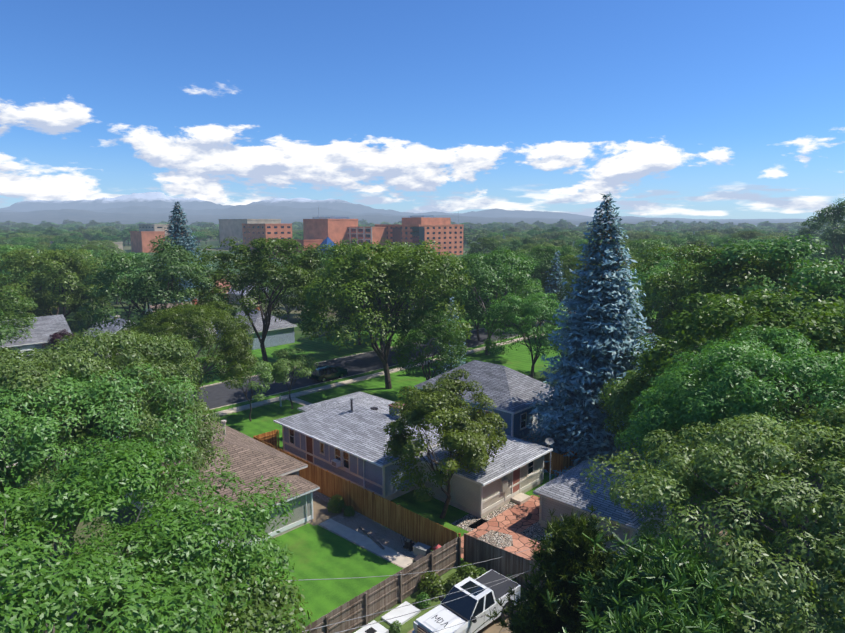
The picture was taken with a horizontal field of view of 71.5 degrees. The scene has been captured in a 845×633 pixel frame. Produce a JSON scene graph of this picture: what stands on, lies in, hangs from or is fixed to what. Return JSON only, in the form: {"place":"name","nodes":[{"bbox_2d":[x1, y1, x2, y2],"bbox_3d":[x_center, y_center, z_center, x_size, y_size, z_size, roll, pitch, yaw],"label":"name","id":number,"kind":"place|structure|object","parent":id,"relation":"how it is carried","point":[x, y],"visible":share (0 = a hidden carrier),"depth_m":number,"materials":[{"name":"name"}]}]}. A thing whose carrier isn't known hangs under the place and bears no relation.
{"place":"outdoors","nodes":[
{"label":"outdoors","id":0,"kind":"place"},
{"bbox_2d":[26,523,402,632],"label":"back lawn","id":1,"kind":"structure","parent":0,"point":[319,552],"depth_m":34.82,"materials":[{"name":"green plant"}]},
{"bbox_2d":[3,303,652,458],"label":"street","id":2,"kind":"structure","parent":0,"point":[221,395],"depth_m":77.99,"materials":[{"name":"asphalt"}]},
{"bbox_2d":[309,365,347,381],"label":"car","id":3,"kind":"object","parent":2,"relation":"on","point":[323,373],"visible":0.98,"depth_m":75.92,"materials":[{"name":"black paint"}]},
{"bbox_2d":[138,328,519,408],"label":"street kerb","id":4,"kind":"structure","parent":2,"relation":"on","point":[321,362],"depth_m":80.08,"materials":[{"name":"concrete"}]},
{"bbox_2d":[6,307,653,467],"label":"sidewalk","id":5,"kind":"structure","parent":0,"point":[284,397],"depth_m":72.35,"materials":[{"name":"concrete"}]},
{"bbox_2d":[22,292,638,422],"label":"lawn","id":6,"kind":"structure","parent":0,"point":[317,349],"depth_m":95.92,"materials":[{"name":"green plant"}]},
{"bbox_2d":[0,309,21,345],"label":"tree","id":7,"kind":"object","parent":6,"relation":"on","point":[4,331],"visible":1,"depth_m":58.93,"materials":[{"name":"green plant"}]},
{"bbox_2d":[322,288,382,344],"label":"tree","id":8,"kind":"object","parent":6,"relation":"on","point":[337,318],"visible":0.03,"depth_m":96.26,"materials":[{"name":"green plant"}]},
{"bbox_2d":[534,250,578,301],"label":"tree","id":9,"kind":"object","parent":6,"relation":"on","point":[554,273],"visible":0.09,"depth_m":135.59,"materials":[{"name":"green plant"}]},
{"bbox_2d":[2,309,664,525],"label":"lawn","id":10,"kind":"structure","parent":0,"point":[519,359],"depth_m":71.94,"materials":[{"name":"green plant"}]},
{"bbox_2d":[219,353,274,421],"bbox_3d":[-17.883,7.398,60.566,6.213,7.401,5.827,3,10,17],"label":"lawn tree","id":11,"kind":"object","parent":10,"relation":"on","point":[264,367],"visible":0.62,"depth_m":59.28,"materials":[{"name":"green plant"}]},
{"bbox_2d":[268,348,317,408],"bbox_3d":[-14.218,6.996,64.119,5.917,7.048,5.550,-2,9,-10],"label":"lawn tree","id":12,"kind":"object","parent":10,"relation":"on","point":[281,364],"visible":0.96,"depth_m":63.19,"materials":[{"name":"green plant"}]},
{"bbox_2d":[430,297,466,374],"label":"spruce","id":13,"kind":"object","parent":10,"relation":"on","point":[446,368],"visible":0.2,"depth_m":78.97,"materials":[{"name":"green plant"}]},
{"bbox_2d":[555,264,641,313],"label":"tree","id":14,"kind":"object","parent":10,"relation":"on","point":[568,288],"visible":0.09,"depth_m":100.84,"materials":[{"name":"green plant"}]},
{"bbox_2d":[558,254,648,300],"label":"tree","id":15,"kind":"object","parent":10,"relation":"on","point":[566,274],"visible":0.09,"depth_m":113.17,"materials":[{"name":"green plant"}]},
{"bbox_2d":[635,244,715,318],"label":"tree","id":16,"kind":"object","parent":10,"relation":"on","point":[674,250],"visible":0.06,"depth_m":121.83,"materials":[{"name":"green plant"}]},
{"bbox_2d":[320,519,412,567],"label":"concrete path","id":17,"kind":"structure","parent":0,"point":[394,556],"depth_m":37.64,"materials":[{"name":"concrete"}]},
{"bbox_2d":[0,204,793,222],"bbox_3d":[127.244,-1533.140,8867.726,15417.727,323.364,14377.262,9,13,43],"label":"mountain range","id":18,"kind":"structure","parent":0,"point":[261,209],"depth_m":8446.04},
{"bbox_2d":[0,192,809,221],"bbox_3d":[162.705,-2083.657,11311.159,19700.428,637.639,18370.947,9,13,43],"label":"mountain range","id":19,"kind":"structure","parent":0,"point":[155,199],"depth_m":10928.81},
{"bbox_2d":[281,549,530,632],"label":"power lines","id":20,"kind":"object","parent":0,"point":[414,603],"visible":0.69,"depth_m":24.31,"materials":[{"name":"grey"}]},
{"bbox_2d":[400,534,414,550],"bbox_3d":[-0.962,14.226,37.024,0.835,0.859,0.600,2,9,14],"label":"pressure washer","id":21,"kind":"object","parent":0,"point":[409,544],"visible":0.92,"depth_m":36.87,"materials":[{"name":"black plastic"}]},
{"bbox_2d":[0,209,824,224],"bbox_3d":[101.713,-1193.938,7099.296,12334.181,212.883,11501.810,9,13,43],"label":"mountain range","id":22,"kind":"structure","parent":0,"point":[57,217],"depth_m":6308.28,"materials":[{"name":"stone"}]},
{"bbox_2d":[413,542,430,555],"bbox_3d":[-0.038,14.493,36.309,0.960,0.570,0.620,6,11,33],"label":"deck box","id":23,"kind":"object","parent":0,"point":[421,549],"visible":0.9,"depth_m":36.14,"materials":[{"name":"grey"}]},
{"bbox_2d":[0,225,844,632],"bbox_3d":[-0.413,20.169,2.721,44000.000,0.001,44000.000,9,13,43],"label":"ground","id":24,"kind":"structure","parent":0,"point":[214,247],"depth_m":75.56,"materials":[{"name":"plant"}]},
{"bbox_2d":[0,285,37,356],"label":"tree","id":25,"kind":"object","parent":24,"relation":"on","point":[22,320],"visible":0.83,"depth_m":73.32,"materials":[{"name":"green plant"}]},
{"bbox_2d":[9,237,39,243],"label":"tree","id":26,"kind":"object","parent":24,"relation":"on","point":[26,240],"visible":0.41,"depth_m":314.30,"materials":[{"name":"green plant"}]},
{"bbox_2d":[0,244,50,315],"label":"tree","id":27,"kind":"object","parent":24,"relation":"on","point":[8,248],"visible":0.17,"depth_m":118.13,"materials":[{"name":"green plant"}]},
{"bbox_2d":[0,282,57,319],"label":"tree","id":28,"kind":"object","parent":24,"relation":"on","point":[31,312],"visible":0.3,"depth_m":98.47,"materials":[{"name":"green plant"}]},
{"bbox_2d":[2,274,59,312],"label":"tree","id":29,"kind":"object","parent":24,"relation":"on","point":[23,281],"visible":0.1,"depth_m":113.68,"materials":[{"name":"green plant"}]},
{"bbox_2d":[0,246,106,316],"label":"tree","id":30,"kind":"object","parent":24,"relation":"on","point":[60,261],"visible":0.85,"depth_m":99.07,"materials":[{"name":"green plant"}]},
{"bbox_2d":[43,226,63,235],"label":"tree","id":31,"kind":"object","parent":24,"relation":"on","point":[52,231],"visible":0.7,"depth_m":491.59,"materials":[{"name":"green plant"}]},
{"bbox_2d":[42,329,78,351],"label":"purple plum tree","id":32,"kind":"object","parent":24,"relation":"on","point":[57,335],"visible":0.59,"depth_m":84.70,"materials":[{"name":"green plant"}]},
{"bbox_2d":[68,284,111,327],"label":"tree","id":33,"kind":"object","parent":24,"relation":"on","point":[77,301],"visible":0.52,"depth_m":100.44,"materials":[{"name":"green plant"}]},
{"bbox_2d":[55,257,133,307],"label":"tree","id":34,"kind":"object","parent":24,"relation":"on","point":[91,282],"visible":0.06,"depth_m":115.25,"materials":[{"name":"green plant"}]},
{"bbox_2d":[77,245,112,261],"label":"tree","id":35,"kind":"object","parent":24,"relation":"on","point":[94,248],"visible":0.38,"depth_m":233.12,"materials":[{"name":"green plant"}]},
{"bbox_2d":[0,358,201,631],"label":"tree","id":36,"kind":"object","parent":24,"relation":"on","point":[31,450],"visible":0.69,"depth_m":25.81,"materials":[{"name":"green plant"}]},
{"bbox_2d":[81,240,126,255],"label":"tree","id":37,"kind":"object","parent":24,"relation":"on","point":[105,244],"visible":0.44,"depth_m":259.58,"materials":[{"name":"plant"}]},
{"bbox_2d":[0,328,233,620],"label":"tree","id":38,"kind":"object","parent":24,"relation":"on","point":[132,346],"visible":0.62,"depth_m":29.29,"materials":[{"name":"green plant"}]},
{"bbox_2d":[83,252,158,319],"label":"tree","id":39,"kind":"object","parent":24,"relation":"on","point":[140,256],"visible":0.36,"depth_m":110.85,"materials":[{"name":"green plant"}]},
{"bbox_2d":[115,230,130,242],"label":"tree","id":40,"kind":"object","parent":24,"relation":"on","point":[124,234],"visible":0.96,"depth_m":506.97,"materials":[{"name":"green plant"}]},
{"bbox_2d":[76,235,223,364],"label":"street tree","id":41,"kind":"object","parent":24,"relation":"on","point":[168,288],"visible":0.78,"depth_m":70.03,"materials":[{"name":"green plant"}]},
{"bbox_2d":[0,437,300,632],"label":"tree","id":42,"kind":"object","parent":24,"relation":"on","point":[113,574],"visible":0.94,"depth_m":16.96,"materials":[{"name":"green plant"}]},
{"bbox_2d":[144,201,211,304],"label":"spruce","id":43,"kind":"object","parent":24,"relation":"on","point":[177,228],"visible":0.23,"depth_m":115.94,"materials":[{"name":"blue plant"}]},
{"bbox_2d":[102,300,257,423],"bbox_3d":[-22.768,4.891,58.436,16.790,12.932,15.597,4,10,21],"label":"tree","id":44,"kind":"object","parent":24,"relation":"on","point":[237,347],"visible":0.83,"depth_m":54.34,"materials":[{"name":"green plant"}]},
{"bbox_2d":[72,557,313,632],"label":"tree","id":45,"kind":"object","parent":24,"relation":"on","point":[269,620],"visible":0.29,"depth_m":17.60,"materials":[{"name":"green plant"}]},
{"bbox_2d":[114,420,319,556],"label":"neighbour house","id":46,"kind":"structure","parent":24,"relation":"on","point":[252,459],"depth_m":40.02,"materials":[{"name":"brown"}]},
{"bbox_2d":[182,236,327,361],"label":"street tree","id":47,"kind":"object","parent":24,"relation":"on","point":[264,266],"visible":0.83,"depth_m":78.62,"materials":[{"name":"green plant"}]},
{"bbox_2d":[50,206,463,258],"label":"brick buildings","id":48,"kind":"structure","parent":24,"relation":"on","point":[445,234],"depth_m":368.55,"materials":[{"name":"brick"}]},
{"bbox_2d":[255,281,311,321],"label":"tree","id":49,"kind":"object","parent":24,"relation":"on","point":[284,296],"visible":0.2,"depth_m":117.53,"materials":[{"name":"green plant"}]},
{"bbox_2d":[272,252,332,310],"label":"tree","id":50,"kind":"object","parent":24,"relation":"on","point":[322,260],"visible":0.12,"depth_m":122.11,"materials":[{"name":"green plant"}]},
{"bbox_2d":[5,305,648,463],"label":"parkway grass","id":51,"kind":"structure","parent":24,"relation":"on","point":[301,389],"depth_m":73.70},
{"bbox_2d":[327,494,345,512],"bbox_3d":[-6.129,13.305,41.833,1.440,1.305,1.410,-3,10,-19],"label":"shrub by fence","id":52,"kind":"object","parent":24,"relation":"on","point":[338,503],"visible":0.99,"depth_m":41.57,"materials":[{"name":"green plant"}]},
{"bbox_2d":[0,279,703,366],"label":"neighbourhood houses","id":53,"kind":"structure","parent":24,"relation":"on","point":[280,332],"depth_m":93.83,"materials":[{"name":"grey"}]},
{"bbox_2d":[293,238,462,349],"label":"front yard tree","id":54,"kind":"object","parent":24,"relation":"on","point":[339,305],"visible":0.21,"depth_m":82.91,"materials":[{"name":"green plant"}]},
{"bbox_2d":[313,490,456,576],"bbox_3d":[-7.407,13.889,41.892,23.000,0.001,3.600,9,13,43],"label":"gravel strip","id":55,"kind":"object","parent":24,"relation":"on","point":[385,536],"visible":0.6,"depth_m":39.24,"materials":[{"name":"gravel"}]},
{"bbox_2d":[310,496,343,525],"bbox_3d":[-7.691,13.871,41.955,3.500,0.001,2.700,9,13,43],"label":"dirt patch","id":56,"kind":"object","parent":55,"relation":"on","point":[321,513],"visible":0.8,"depth_m":41.66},
{"bbox_2d":[297,238,475,388],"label":"front yard tree","id":57,"kind":"object","parent":24,"relation":"on","point":[388,263],"visible":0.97,"depth_m":66.72,"materials":[{"name":"green plant"}]},
{"bbox_2d":[354,601,420,632],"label":"concrete pads","id":58,"kind":"object","parent":24,"relation":"on","point":[380,628],"visible":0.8,"depth_m":30.35,"materials":[{"name":"concrete"}]},
{"bbox_2d":[273,391,552,517],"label":"house","id":59,"kind":"structure","parent":24,"relation":"on","point":[345,437],"depth_m":45.16,"materials":[{"name":"grey"}]},
{"bbox_2d":[415,592,430,608],"bbox_3d":[0.050,15.218,31.522,0.916,0.776,0.932,-7,11,-36],"label":"weed","id":60,"kind":"object","parent":24,"relation":"on","point":[422,597],"visible":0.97,"depth_m":31.37,"materials":[{"name":"green plant"}]},
{"bbox_2d":[391,307,467,379],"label":"tree","id":61,"kind":"object","parent":24,"relation":"on","point":[428,316],"visible":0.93,"depth_m":65.24,"materials":[{"name":"green plant"}]},
{"bbox_2d":[417,571,445,598],"bbox_3d":[0.471,14.797,32.513,1.657,1.380,1.629,3,10,20],"label":"bush","id":62,"kind":"object","parent":24,"relation":"on","point":[426,581],"visible":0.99,"depth_m":32.29,"materials":[{"name":"green plant"}]},
{"bbox_2d":[298,533,578,632],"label":"weathered fence","id":63,"kind":"object","parent":24,"relation":"on","point":[387,593],"visible":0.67,"depth_m":32.47,"materials":[{"name":"wood"}]},
{"bbox_2d":[444,572,461,591],"bbox_3d":[1.792,14.893,32.851,1.222,1.035,1.243,0,9,-1],"label":"bush","id":64,"kind":"object","parent":24,"relation":"on","point":[453,580],"visible":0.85,"depth_m":32.67,"materials":[{"name":"green plant"}]},
{"bbox_2d":[456,562,478,580],"bbox_3d":[2.640,14.689,33.418,1.527,1.294,1.553,-4,10,-21],"label":"bush","id":65,"kind":"object","parent":24,"relation":"on","point":[468,570],"visible":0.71,"depth_m":33.24,"materials":[{"name":"green plant"}]},
{"bbox_2d":[445,279,510,340],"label":"tree","id":66,"kind":"object","parent":24,"relation":"on","point":[493,298],"visible":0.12,"depth_m":99.41,"materials":[{"name":"green plant"}]},
{"bbox_2d":[465,237,504,256],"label":"tall tree","id":67,"kind":"object","parent":24,"relation":"on","point":[486,243],"visible":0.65,"depth_m":225.82,"materials":[{"name":"green plant"}]},
{"bbox_2d":[415,360,555,441],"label":"blue house","id":68,"kind":"structure","parent":24,"relation":"on","point":[509,392],"depth_m":56.05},
{"bbox_2d":[427,246,544,354],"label":"tree","id":69,"kind":"object","parent":24,"relation":"on","point":[475,267],"visible":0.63,"depth_m":84.42,"materials":[{"name":"green plant"}]},
{"bbox_2d":[462,253,542,308],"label":"tree","id":70,"kind":"object","parent":24,"relation":"on","point":[538,280],"visible":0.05,"depth_m":109.26,"materials":[{"name":"green plant"}]},
{"bbox_2d":[461,495,551,563],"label":"flagstone patio","id":71,"kind":"structure","parent":24,"relation":"on","point":[515,521],"depth_m":39.74,"materials":[{"name":"stone"}]},
{"bbox_2d":[477,530,512,547],"bbox_3d":[4.774,14.517,37.884,2.200,0.001,2.600,9,13,43],"label":"gravel bed","id":72,"kind":"object","parent":71,"relation":"on","point":[497,539],"visible":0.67,"depth_m":38.10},
{"bbox_2d":[495,238,524,252],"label":"tree","id":73,"kind":"object","parent":24,"relation":"on","point":[516,245],"visible":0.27,"depth_m":207.14,"materials":[{"name":"green plant"}]},
{"bbox_2d":[483,292,573,377],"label":"tree","id":74,"kind":"object","parent":24,"relation":"on","point":[535,306],"visible":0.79,"depth_m":74.18,"materials":[{"name":"green plant"}]},
{"bbox_2d":[513,236,544,250],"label":"tree","id":75,"kind":"object","parent":24,"relation":"on","point":[526,240],"visible":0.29,"depth_m":247.18,"materials":[{"name":"green plant"}]},
{"bbox_2d":[521,521,549,541],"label":"river rock bed","id":76,"kind":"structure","parent":24,"relation":"on","point":[534,530],"depth_m":39.09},
{"bbox_2d":[512,245,582,299],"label":"tree","id":77,"kind":"object","parent":24,"relation":"on","point":[548,253],"visible":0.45,"depth_m":127.19,"materials":[{"name":"green plant"}]},
{"bbox_2d":[533,251,570,333],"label":"spruce","id":78,"kind":"object","parent":24,"relation":"on","point":[556,281],"visible":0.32,"depth_m":109.12,"materials":[{"name":"blue plant"}]},
{"bbox_2d":[485,505,628,632],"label":"tree","id":79,"kind":"object","parent":24,"relation":"on","point":[568,548],"visible":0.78,"depth_m":22.25,"materials":[{"name":"green plant"}]},
{"bbox_2d":[514,192,665,479],"bbox_3d":[15.171,1.415,50.272,14.627,23.793,15.382,1,9,4],"label":"spruce","id":80,"kind":"object","parent":24,"relation":"on","point":[582,376],"visible":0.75,"depth_m":48.22,"materials":[{"name":"blue plant"}]},
{"bbox_2d":[533,459,673,560],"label":"garage","id":81,"kind":"structure","parent":24,"relation":"on","point":[566,492],"depth_m":38.12,"materials":[{"name":"grey"}]},
{"bbox_2d":[576,238,693,293],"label":"tree","id":82,"kind":"object","parent":24,"relation":"on","point":[643,245],"visible":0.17,"depth_m":119.08,"materials":[{"name":"green plant"}]},
{"bbox_2d":[558,577,730,632],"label":"tree","id":83,"kind":"object","parent":24,"relation":"on","point":[662,618],"visible":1,"depth_m":14.75,"materials":[{"name":"green plant"}]},
{"bbox_2d":[598,356,706,465],"bbox_3d":[18.261,8.366,45.352,8.672,10.194,10.188,6,11,31],"label":"tree","id":84,"kind":"object","parent":24,"relation":"on","point":[615,402],"visible":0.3,"depth_m":43.90,"materials":[{"name":"green plant"}]},
{"bbox_2d":[540,528,775,632],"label":"tree","id":85,"kind":"object","parent":24,"relation":"on","point":[652,567],"visible":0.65,"depth_m":17.59,"materials":[{"name":"green plant"}]},
{"bbox_2d":[620,265,713,353],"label":"tree","id":86,"kind":"object","parent":24,"relation":"on","point":[656,271],"visible":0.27,"depth_m":74.99,"materials":[{"name":"green plant"}]},
{"bbox_2d":[647,238,688,248],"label":"tree","id":87,"kind":"object","parent":24,"relation":"on","point":[680,242],"visible":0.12,"depth_m":220.51,"materials":[{"name":"green plant"}]},
{"bbox_2d":[638,259,703,310],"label":"tree","id":88,"kind":"object","parent":24,"relation":"on","point":[665,263],"visible":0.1,"depth_m":101.08,"materials":[{"name":"green plant"}]},
{"bbox_2d":[640,248,707,300],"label":"tree","id":89,"kind":"object","parent":24,"relation":"on","point":[662,255],"visible":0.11,"depth_m":112.33,"materials":[{"name":"green plant"}]},
{"bbox_2d":[671,239,715,249],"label":"tree","id":90,"kind":"object","parent":24,"relation":"on","point":[700,243],"visible":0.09,"depth_m":162.49,"materials":[{"name":"green plant"}]},
{"bbox_2d":[580,397,844,632],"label":"tree","id":91,"kind":"object","parent":24,"relation":"on","point":[737,446],"visible":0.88,"depth_m":19.56,"materials":[{"name":"green plant"}]},
{"bbox_2d":[707,237,748,246],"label":"tree","id":92,"kind":"object","parent":24,"relation":"on","point":[724,241],"visible":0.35,"depth_m":222.11,"materials":[{"name":"green plant"}]},
{"bbox_2d":[613,325,844,591],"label":"tree","id":93,"kind":"object","parent":24,"relation":"on","point":[688,390],"visible":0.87,"depth_m":28.79,"materials":[{"name":"green plant"}]},
{"bbox_2d":[630,242,833,347],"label":"tree","id":94,"kind":"object","parent":24,"relation":"on","point":[733,277],"visible":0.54,"depth_m":66.73,"materials":[{"name":"green plant"}]},
{"bbox_2d":[620,287,844,522],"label":"tree","id":95,"kind":"object","parent":24,"relation":"on","point":[819,326],"visible":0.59,"depth_m":38.48,"materials":[{"name":"green plant"}]},
{"bbox_2d":[729,231,771,242],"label":"tall tree","id":96,"kind":"object","parent":24,"relation":"on","point":[746,235],"visible":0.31,"depth_m":253.15,"materials":[{"name":"green plant"}]},
{"bbox_2d":[676,293,835,374],"bbox_3d":[34.209,4.252,61.164,17.200,13.351,13.595,-6,11,-34],"label":"tree","id":97,"kind":"object","parent":24,"relation":"on","point":[732,302],"visible":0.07,"depth_m":59.79,"materials":[{"name":"green plant"}]},
{"bbox_2d":[705,234,844,319],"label":"tree","id":98,"kind":"object","parent":24,"relation":"on","point":[836,287],"visible":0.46,"depth_m":61.01,"materials":[{"name":"green plant"}]},
{"bbox_2d":[728,318,844,488],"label":"tree","id":99,"kind":"object","parent":24,"relation":"on","point":[819,485],"visible":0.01,"depth_m":42.41,"materials":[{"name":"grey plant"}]},
{"bbox_2d":[761,258,844,344],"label":"tree","id":100,"kind":"object","parent":24,"relation":"on","point":[837,265],"visible":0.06,"depth_m":65.07,"materials":[{"name":"green plant"}]},
{"bbox_2d":[797,198,844,264],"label":"tall tree","id":101,"kind":"object","parent":24,"relation":"on","point":[835,236],"visible":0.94,"depth_m":169.55,"materials":[{"name":"green plant"}]},
{"bbox_2d":[0,0,844,219],"label":"sky","id":102,"kind":"structure","parent":0,"point":[688,109],"materials":[{"name":"blue"}]},
{"bbox_2d":[355,562,528,632],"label":"alley weeds","id":103,"kind":"object","parent":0,"point":[407,626],"depth_m":31.64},
{"bbox_2d":[389,620,402,632],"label":"weed","id":104,"kind":"object","parent":103,"relation":"on","point":[393,624],"visible":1,"depth_m":29.41,"materials":[{"name":"green plant"}]},
{"bbox_2d":[407,604,524,632],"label":"dirt under truck","id":105,"kind":"structure","parent":103,"relation":"on","point":[492,627],"depth_m":29.76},
{"bbox_2d":[412,569,520,632],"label":"pickup truck","id":106,"kind":"object","parent":105,"relation":"on","point":[482,602],"visible":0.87,"depth_m":29.25,"materials":[{"name":"white paint"}]},
{"bbox_2d":[327,472,557,561],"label":"lot lawn","id":107,"kind":"structure","parent":0,"point":[431,509],"depth_m":42.26,"materials":[{"name":"green plant"}]},
{"bbox_2d":[253,423,579,552],"bbox_3d":[0.028,11.625,49.603,23.400,2.045,18.300,9,13,43],"label":"cedar fence","id":108,"kind":"object","parent":107,"relation":"on","point":[406,523],"visible":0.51,"depth_m":40.90,"materials":[{"name":"wood"}]},
{"bbox_2d":[382,369,508,518],"bbox_3d":[1.958,9.118,40.002,9.393,10.523,8.719,-5,10,-27],"label":"maple tree","id":109,"kind":"object","parent":107,"relation":"on","point":[465,436],"visible":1,"depth_m":38.12,"materials":[{"name":"green plant"}]},
{"bbox_2d":[451,513,485,531],"bbox_3d":[3.236,14.134,40.297,1.600,0.001,2.000,9,13,43],"label":"river rock bed","id":110,"kind":"object","parent":107,"relation":"on","point":[465,522],"visible":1,"depth_m":40.40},
{"bbox_2d":[469,502,515,528],"bbox_3d":[4.965,13.969,41.328,0.550,0.001,4.900,9,13,43],"label":"river rock bed","id":111,"kind":"object","parent":107,"relation":"on","point":[498,511],"depth_m":41.37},
{"bbox_2d":[566,406,817,628],"bbox_3d":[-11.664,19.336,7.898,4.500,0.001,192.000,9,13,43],"label":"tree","id":112,"kind":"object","parent":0,"point":[704,527],"depth_m":40.29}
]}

